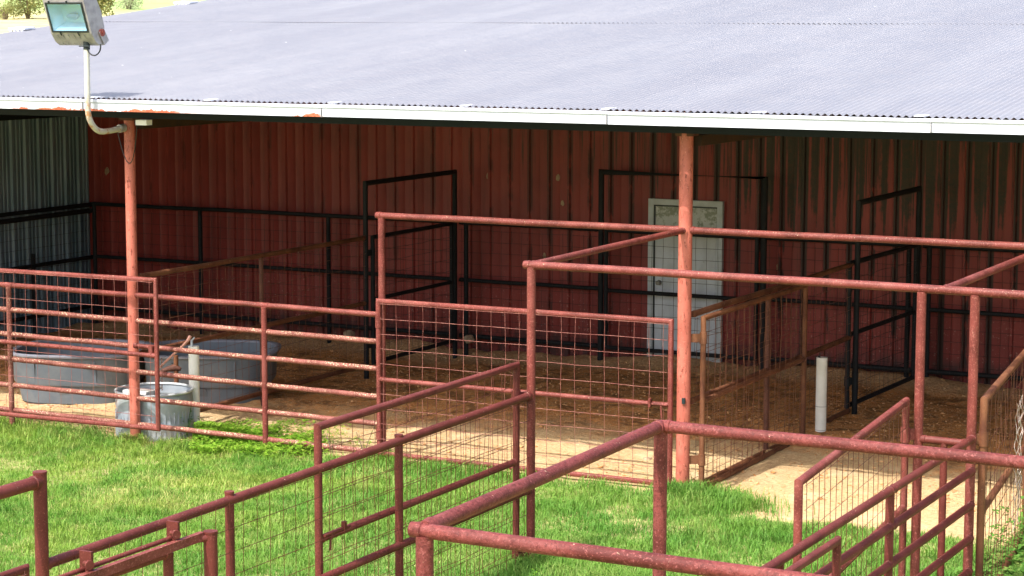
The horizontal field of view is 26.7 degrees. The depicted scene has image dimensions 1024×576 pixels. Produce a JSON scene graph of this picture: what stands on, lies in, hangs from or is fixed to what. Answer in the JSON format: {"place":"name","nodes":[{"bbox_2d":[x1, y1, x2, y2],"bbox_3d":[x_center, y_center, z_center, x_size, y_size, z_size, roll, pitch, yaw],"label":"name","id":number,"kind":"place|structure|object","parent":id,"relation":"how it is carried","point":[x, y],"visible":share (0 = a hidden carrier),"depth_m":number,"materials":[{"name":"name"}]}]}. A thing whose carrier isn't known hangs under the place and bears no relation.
{"place":"outdoors","nodes":[
{"label":"outdoors","id":0,"kind":"place"},
{"bbox_2d":[0,0,1023,575],"bbox_3d":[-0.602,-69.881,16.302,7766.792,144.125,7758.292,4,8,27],"label":"ground","id":1,"kind":"structure","parent":0,"point":[598,424],"depth_m":24.90,"materials":[{"name":"beige soil"}]},
{"bbox_2d":[0,0,22,19],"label":"juniper tree","id":2,"kind":"object","parent":1,"relation":"on","point":[6,11],"visible":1,"depth_m":189.25,"materials":[{"name":"green plant"}]},
{"bbox_2d":[0,0,45,18],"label":"juniper tree","id":3,"kind":"object","parent":1,"relation":"on","point":[32,6],"visible":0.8,"depth_m":191.10,"materials":[{"name":"green plant"}]},
{"bbox_2d":[0,202,93,333],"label":"fence panel","id":4,"kind":"object","parent":1,"relation":"on","point":[32,265],"depth_m":31.90,"materials":[{"name":"metal"}]},
{"bbox_2d":[0,268,162,430],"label":"sliding gate","id":5,"kind":"structure","parent":1,"relation":"on","point":[153,350],"depth_m":23.48,"materials":[{"name":"red metal"}]},
{"bbox_2d":[13,338,151,404],"bbox_3d":[-5.291,1.053,26.589,1.680,0.667,1.449,1,7,8],"label":"oval stock tank","id":6,"kind":"object","parent":1,"relation":"on","point":[87,377],"visible":0.52,"depth_m":25.99,"materials":[{"name":"plastic"}]},
{"bbox_2d":[97,0,114,15],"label":"juniper tree","id":7,"kind":"object","parent":1,"relation":"on","point":[102,4],"visible":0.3,"depth_m":189.52,"materials":[{"name":"green plant"}]},
{"bbox_2d":[113,0,145,9],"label":"bush","id":8,"kind":"object","parent":1,"relation":"on","point":[130,4],"visible":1,"depth_m":219.49,"materials":[{"name":"green plant"}]},
{"bbox_2d":[58,520,217,575],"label":"sliding gate","id":9,"kind":"structure","parent":1,"relation":"on","point":[208,538],"depth_m":12.29,"materials":[{"name":"red metal"}]},
{"bbox_2d":[114,382,194,441],"bbox_3d":[-4.000,1.404,24.184,0.886,0.570,0.886,4,8,27],"label":"round stock tank","id":10,"kind":"object","parent":1,"relation":"on","point":[171,415],"visible":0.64,"depth_m":23.88,"materials":[{"name":"grey metal"}]},
{"bbox_2d":[123,386,161,394],"bbox_3d":[-4.108,1.172,24.055,0.420,0.182,0.185,4,8,27],"label":"float valve","id":11,"kind":"object","parent":10,"relation":"in","point":[146,392],"visible":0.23,"depth_m":24.02,"materials":[{"name":"white plastic"}]},
{"bbox_2d":[160,335,191,382],"bbox_3d":[-3.801,1.147,24.417,0.374,1.263,0.892,-1,7,-10],"label":"yard hydrant","id":12,"kind":"object","parent":1,"relation":"on","point":[175,367],"visible":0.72,"depth_m":24.75,"materials":[{"name":"red metal"}]},
{"bbox_2d":[188,337,199,421],"bbox_3d":[-3.586,1.164,24.392,0.125,1.237,0.125,4,8,27],"label":"white standpipe","id":13,"kind":"object","parent":1,"relation":"on","point":[193,359],"visible":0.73,"depth_m":24.33,"materials":[{"name":"plastic"}]},
{"bbox_2d":[143,339,281,403],"bbox_3d":[-3.690,1.065,26.553,1.680,0.677,1.449,0,7,1],"label":"oval stock tank","id":14,"kind":"object","parent":1,"relation":"on","point":[249,372],"visible":0.37,"depth_m":25.96,"materials":[{"name":"plastic"}]},
{"bbox_2d":[138,236,366,411],"bbox_3d":[-2.983,0.642,25.766,0.073,2.135,4.730,4,8,27],"label":"pen fence","id":15,"kind":"object","parent":1,"relation":"on","point":[260,256],"visible":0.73,"depth_m":25.71,"materials":[{"name":"orange metal"}]},
{"bbox_2d":[0,392,533,575],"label":"fence","id":16,"kind":"object","parent":1,"relation":"on","point":[36,483],"visible":0.88,"depth_m":14.75,"materials":[{"name":"red metal"}]},
{"bbox_2d":[0,563,29,575],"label":"gate","id":17,"kind":"structure","parent":16,"relation":"attached to","point":[23,570],"depth_m":12.09,"materials":[{"name":"red metal"}]},
{"bbox_2d":[314,361,526,575],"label":"gate","id":18,"kind":"structure","parent":16,"relation":"attached to","point":[319,427],"depth_m":16.32,"materials":[{"name":"red metal"}]},
{"bbox_2d":[92,202,449,342],"bbox_3d":[-3.586,-0.073,31.490,6.272,2.135,0.080,4,8,27],"label":"fence panel","id":19,"kind":"object","parent":1,"relation":"on","point":[328,269],"depth_m":31.49,"materials":[{"name":"metal"}]},
{"bbox_2d":[189,417,371,458],"bbox_3d":[-2.606,1.602,23.355,2.485,0.308,1.617,4,8,27],"label":"clover patch","id":20,"kind":"object","parent":1,"relation":"on","point":[217,442],"visible":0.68,"depth_m":23.21,"materials":[{"name":"green plant"}]},
{"bbox_2d":[343,330,354,336],"bbox_3d":[-2.283,0.652,30.277,0.184,0.132,0.150,4,8,27],"label":"rock","id":21,"kind":"object","parent":1,"relation":"on","point":[350,333],"visible":0.61,"depth_m":30.24,"materials":[{"name":"stone"}]},
{"bbox_2d":[356,428,373,448],"bbox_3d":[-1.499,1.599,22.196,0.185,0.382,0.150,1,7,9],"label":"weed","id":22,"kind":"object","parent":1,"relation":"on","point":[360,440],"visible":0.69,"depth_m":22.19,"materials":[{"name":"brown plant"}]},
{"bbox_2d":[0,411,814,575],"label":"grass tufts","id":23,"kind":"object","parent":1,"relation":"on","point":[737,500],"visible":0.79,"depth_m":20.35,"materials":[{"name":"green plant"}]},
{"bbox_2d":[363,169,456,378],"bbox_3d":[-1.338,-0.098,28.895,0.067,2.834,2.447,4,8,27],"label":"gate hoop","id":24,"kind":"object","parent":1,"relation":"on","point":[367,183],"visible":0.7,"depth_m":28.15,"materials":[{"name":"black metal"}]},
{"bbox_2d":[368,222,453,364],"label":"pen gate","id":25,"kind":"structure","parent":24,"relation":"attached to","point":[371,254],"depth_m":28.93,"materials":[{"name":"metal"}]},
{"bbox_2d":[463,335,473,342],"bbox_3d":[-0.594,0.707,29.862,0.150,0.124,0.157,-3,8,-24],"label":"rock","id":26,"kind":"object","parent":1,"relation":"on","point":[469,338],"visible":0.95,"depth_m":29.82,"materials":[{"name":"stone"}]},
{"bbox_2d":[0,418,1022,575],"bbox_3d":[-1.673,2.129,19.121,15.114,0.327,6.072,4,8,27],"label":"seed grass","id":27,"kind":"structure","parent":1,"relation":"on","point":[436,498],"depth_m":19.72,"materials":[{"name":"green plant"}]},
{"bbox_2d":[0,0,1023,482],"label":"livestock shed","id":28,"kind":"structure","parent":1,"relation":"on","point":[822,116],"depth_m":28.09,"materials":[{"name":"red"}]},
{"bbox_2d":[43,0,126,134],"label":"floodlight","id":29,"kind":"object","parent":28,"relation":"attached to","point":[76,22],"visible":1,"depth_m":22.56,"materials":[{"name":"paint"}]},
{"bbox_2d":[117,118,151,163],"bbox_3d":[-4.053,-1.561,23.006,0.608,0.495,0.135,7,10,43],"label":"junction box","id":30,"kind":"object","parent":28,"relation":"attached to","point":[142,122],"visible":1,"depth_m":22.83,"materials":[{"name":"white"}]},
{"bbox_2d":[652,204,716,361],"bbox_3d":[2.296,-0.017,28.708,0.920,2.170,0.120,4,8,27],"label":"door","id":31,"kind":"structure","parent":28,"relation":"in","point":[666,215],"depth_m":28.71,"materials":[{"name":"paint"}]},
{"bbox_2d":[690,285,807,487],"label":"pen gate","id":32,"kind":"structure","parent":28,"relation":"attached to","point":[699,458],"depth_m":21.65,"materials":[{"name":"brown metal"}]},
{"bbox_2d":[0,212,1023,451],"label":"pipe fence","id":33,"kind":"object","parent":1,"relation":"on","point":[265,385],"visible":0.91,"depth_m":22.76,"materials":[{"name":"red metal"}]},
{"bbox_2d":[375,298,673,485],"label":"gate","id":34,"kind":"structure","parent":33,"relation":"attached to","point":[668,405],"depth_m":21.24,"materials":[{"name":"red metal"}]},
{"bbox_2d":[0,325,1023,516],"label":"dirt clods","id":35,"kind":"object","parent":1,"relation":"on","point":[541,426],"visible":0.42,"depth_m":25.38,"materials":[{"name":"brown soil"}]},
{"bbox_2d":[459,222,597,355],"bbox_3d":[0.215,0.175,29.548,2.120,2.135,0.079,4,8,27],"label":"fence panel","id":36,"kind":"object","parent":1,"relation":"on","point":[465,279],"depth_m":29.64,"materials":[{"name":"metal"}]},
{"bbox_2d":[597,169,767,369],"bbox_3d":[2.221,-0.074,28.445,2.395,2.908,0.076,4,8,27],"label":"gate hoop","id":37,"kind":"object","parent":1,"relation":"on","point":[764,216],"visible":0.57,"depth_m":28.40,"materials":[{"name":"black metal"}]},
{"bbox_2d":[602,229,758,360],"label":"pen gate","id":38,"kind":"structure","parent":37,"relation":"attached to","point":[606,255],"depth_m":28.47,"materials":[{"name":"metal"}]},
{"bbox_2d":[407,420,1023,575],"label":"overhead pipe frame","id":39,"kind":"object","parent":1,"relation":"on","point":[428,531],"visible":1,"depth_m":9.38,"materials":[{"name":"red metal"}]},
{"bbox_2d":[785,536,841,575],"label":"gate","id":40,"kind":"structure","parent":39,"relation":"attached to","point":[834,544],"depth_m":12.79,"materials":[{"name":"red metal"}]},
{"bbox_2d":[690,263,853,482],"bbox_3d":[2.809,1.016,22.840,0.073,2.135,4.750,4,8,27],"label":"pen fence","id":41,"kind":"object","parent":1,"relation":"on","point":[768,366],"visible":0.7,"depth_m":22.50,"materials":[{"name":"orange metal"}]},
{"bbox_2d":[523,227,1023,575],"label":"overhead pipe frame","id":42,"kind":"object","parent":1,"relation":"on","point":[957,287],"visible":1,"depth_m":16.40,"materials":[{"name":"red metal"}]},
{"bbox_2d":[793,397,914,575],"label":"gate","id":43,"kind":"structure","parent":42,"relation":"attached to","point":[907,434],"depth_m":14.95,"materials":[{"name":"brown metal"}]},
{"bbox_2d":[975,349,1023,575],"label":"gate","id":44,"kind":"structure","parent":42,"relation":"attached to","point":[983,503],"depth_m":16.60,"materials":[{"name":"brown metal"}]},
{"bbox_2d":[1012,395,1023,531],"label":"wire strands","id":45,"kind":"object","parent":44,"relation":"hanging from","point":[1019,475],"visible":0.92,"depth_m":17.78},
{"bbox_2d":[815,355,827,431],"bbox_3d":[3.367,1.312,23.544,0.122,1.175,0.122,4,8,27],"label":"white standpipe","id":46,"kind":"object","parent":1,"relation":"on","point":[821,395],"visible":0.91,"depth_m":23.48,"materials":[{"name":"plastic"}]},
{"bbox_2d":[766,238,912,376],"bbox_3d":[4.154,0.432,27.535,1.940,2.135,0.079,4,8,27],"label":"fence panel","id":47,"kind":"object","parent":1,"relation":"on","point":[906,369],"depth_m":27.33,"materials":[{"name":"metal"}]},
{"bbox_2d":[761,434,976,575],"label":"barred fence","id":48,"kind":"object","parent":1,"relation":"on","point":[886,530],"visible":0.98,"depth_m":14.33,"materials":[{"name":"red metal"}]},
{"bbox_2d":[851,186,921,414],"bbox_3d":[4.512,0.274,25.950,0.067,2.844,2.447,4,8,27],"label":"gate hoop","id":49,"kind":"object","parent":1,"relation":"on","point":[861,202],"visible":0.64,"depth_m":24.93,"materials":[{"name":"black metal"}]},
{"bbox_2d":[844,244,918,408],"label":"pen gate","id":50,"kind":"structure","parent":49,"relation":"attached to","point":[848,381],"depth_m":25.79,"materials":[{"name":"metal"}]},
{"bbox_2d":[919,435,963,575],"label":"short pipe panel","id":51,"kind":"object","parent":1,"relation":"on","point":[943,442],"visible":0.72,"depth_m":16.21,"materials":[{"name":"red metal"}]},
{"bbox_2d":[922,245,1023,380],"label":"fence panel","id":52,"kind":"object","parent":1,"relation":"on","point":[929,310],"depth_m":26.81,"materials":[{"name":"metal"}]},
{"bbox_2d":[953,488,1023,575],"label":"broadleaf weeds","id":53,"kind":"object","parent":1,"relation":"on","point":[1016,559],"visible":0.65,"depth_m":17.85,"materials":[{"name":"green plant"}]},
{"bbox_2d":[1021,455,1023,523],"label":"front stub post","id":54,"kind":"object","parent":1,"relation":"on","point":[1023,490],"depth_m":19.26,"materials":[{"name":"red metal"}]},
{"bbox_2d":[0,421,1023,575],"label":"grass","id":55,"kind":"structure","parent":0,"point":[139,483],"depth_m":19.55,"materials":[{"name":"green plant"}]}
]}

